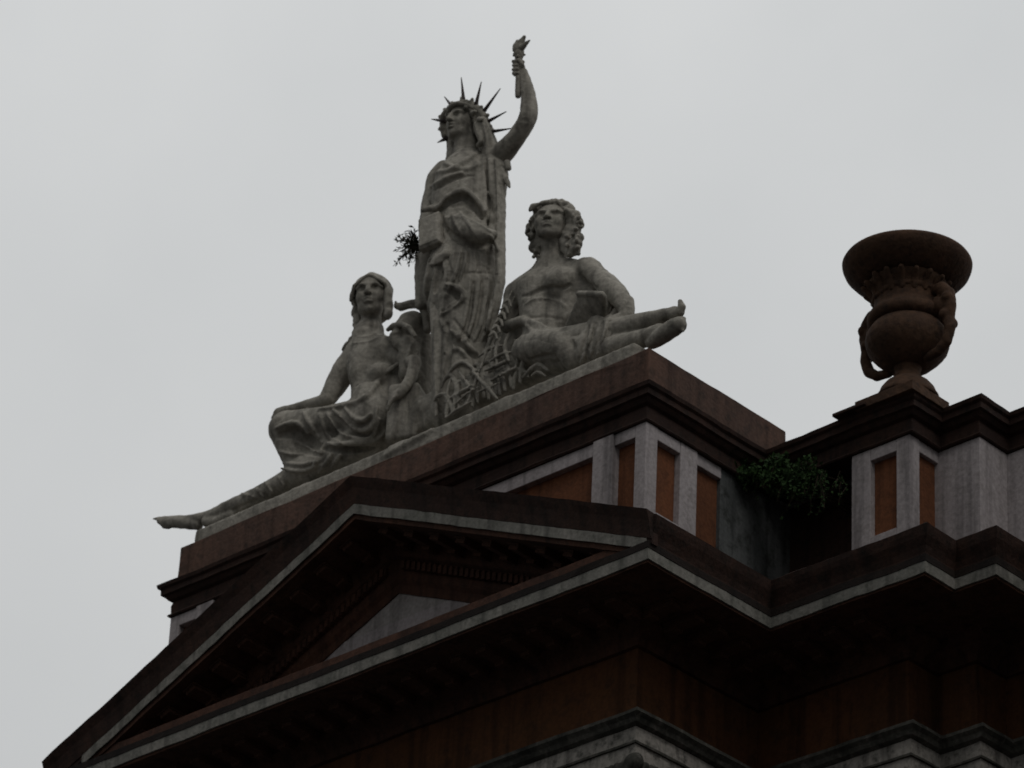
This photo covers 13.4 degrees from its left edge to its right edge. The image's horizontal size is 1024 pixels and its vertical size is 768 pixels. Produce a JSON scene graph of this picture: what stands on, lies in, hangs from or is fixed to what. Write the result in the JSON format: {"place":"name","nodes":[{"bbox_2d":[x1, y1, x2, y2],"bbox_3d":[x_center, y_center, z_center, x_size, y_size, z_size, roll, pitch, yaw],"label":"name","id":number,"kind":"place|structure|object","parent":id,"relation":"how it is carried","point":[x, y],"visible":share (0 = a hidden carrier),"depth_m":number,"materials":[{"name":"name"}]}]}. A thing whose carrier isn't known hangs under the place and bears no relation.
{"place":"outdoors","nodes":[
{"label":"outdoors","id":0,"kind":"place"},
{"bbox_2d":[0,0,1023,767],"label":"sky","id":1,"kind":"structure","parent":0,"point":[195,195],"materials":[{"name":"grey"}]},
{"bbox_2d":[42,348,1023,767],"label":"civic building","id":2,"kind":"structure","parent":0,"point":[612,566],"depth_m":41.90,"materials":[{"name":"brown stone"}]},
{"bbox_2d":[195,305,644,540],"bbox_3d":[-0.705,0.254,45.072,6.246,1.856,1.143,-23,-39,37],"label":"statue base","id":3,"kind":"object","parent":2,"relation":"on","point":[409,426],"visible":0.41,"depth_m":44.70,"materials":[{"name":"stone"}]},
{"bbox_2d":[153,272,420,529],"bbox_3d":[-2.456,0.187,46.490,3.791,2.489,0.645,-17,-36,30],"label":"seated statue","id":4,"kind":"object","parent":3,"relation":"on","point":[319,436],"visible":0.91,"depth_m":45.80,"materials":[{"name":"stone"}]},
{"bbox_2d":[386,299,431,393],"bbox_3d":[-1.038,-0.358,45.779,0.534,1.344,0.579,-23,-39,37],"label":"stone helmet","id":5,"kind":"object","parent":4,"relation":"on","point":[410,333],"visible":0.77,"depth_m":45.68,"materials":[{"name":"grey stone"}]},
{"bbox_2d":[414,35,537,427],"bbox_3d":[-0.414,-1.491,45.780,1.546,4.668,0.932,-9,-32,19],"label":"standing statue","id":6,"kind":"object","parent":3,"relation":"on","point":[461,230],"visible":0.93,"depth_m":45.59,"materials":[{"name":"stone"}]},
{"bbox_2d":[393,225,420,266],"bbox_3d":[-1.133,-1.442,46.238,0.555,0.623,0.226,-23,-39,37],"label":"wild weed","id":7,"kind":"object","parent":6,"relation":"attached to","point":[412,241],"visible":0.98,"depth_m":46.17,"materials":[{"name":"green plant"}]},
{"bbox_2d":[433,291,549,418],"bbox_3d":[-0.184,-0.349,44.259,1.603,1.399,0.228,-23,-39,37],"label":"stone sheaf","id":8,"kind":"object","parent":3,"relation":"on","point":[474,377],"visible":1,"depth_m":44.17,"materials":[{"name":"grey stone"}]},
{"bbox_2d":[499,198,686,375],"bbox_3d":[0.826,-1.081,43.902,2.759,2.518,0.676,-23,-39,37],"label":"reclining statue","id":9,"kind":"object","parent":3,"relation":"on","point":[564,301],"visible":0.96,"depth_m":43.84,"materials":[{"name":"stone"}]},
{"bbox_2d":[734,451,851,519],"bbox_3d":[2.854,1.055,42.456,1.574,0.998,0.960,-23,-39,37],"label":"ivy shrub","id":10,"kind":"object","parent":2,"relation":"on","point":[780,478],"visible":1,"depth_m":42.32,"materials":[{"name":"green plant"}]},
{"bbox_2d":[842,229,972,395],"bbox_3d":[3.877,-0.512,42.593,1.288,1.573,1.288,-23,-39,37],"label":"stone urn","id":11,"kind":"object","parent":2,"relation":"on","point":[907,284],"visible":0.99,"depth_m":42.45,"materials":[{"name":"brown stone"}]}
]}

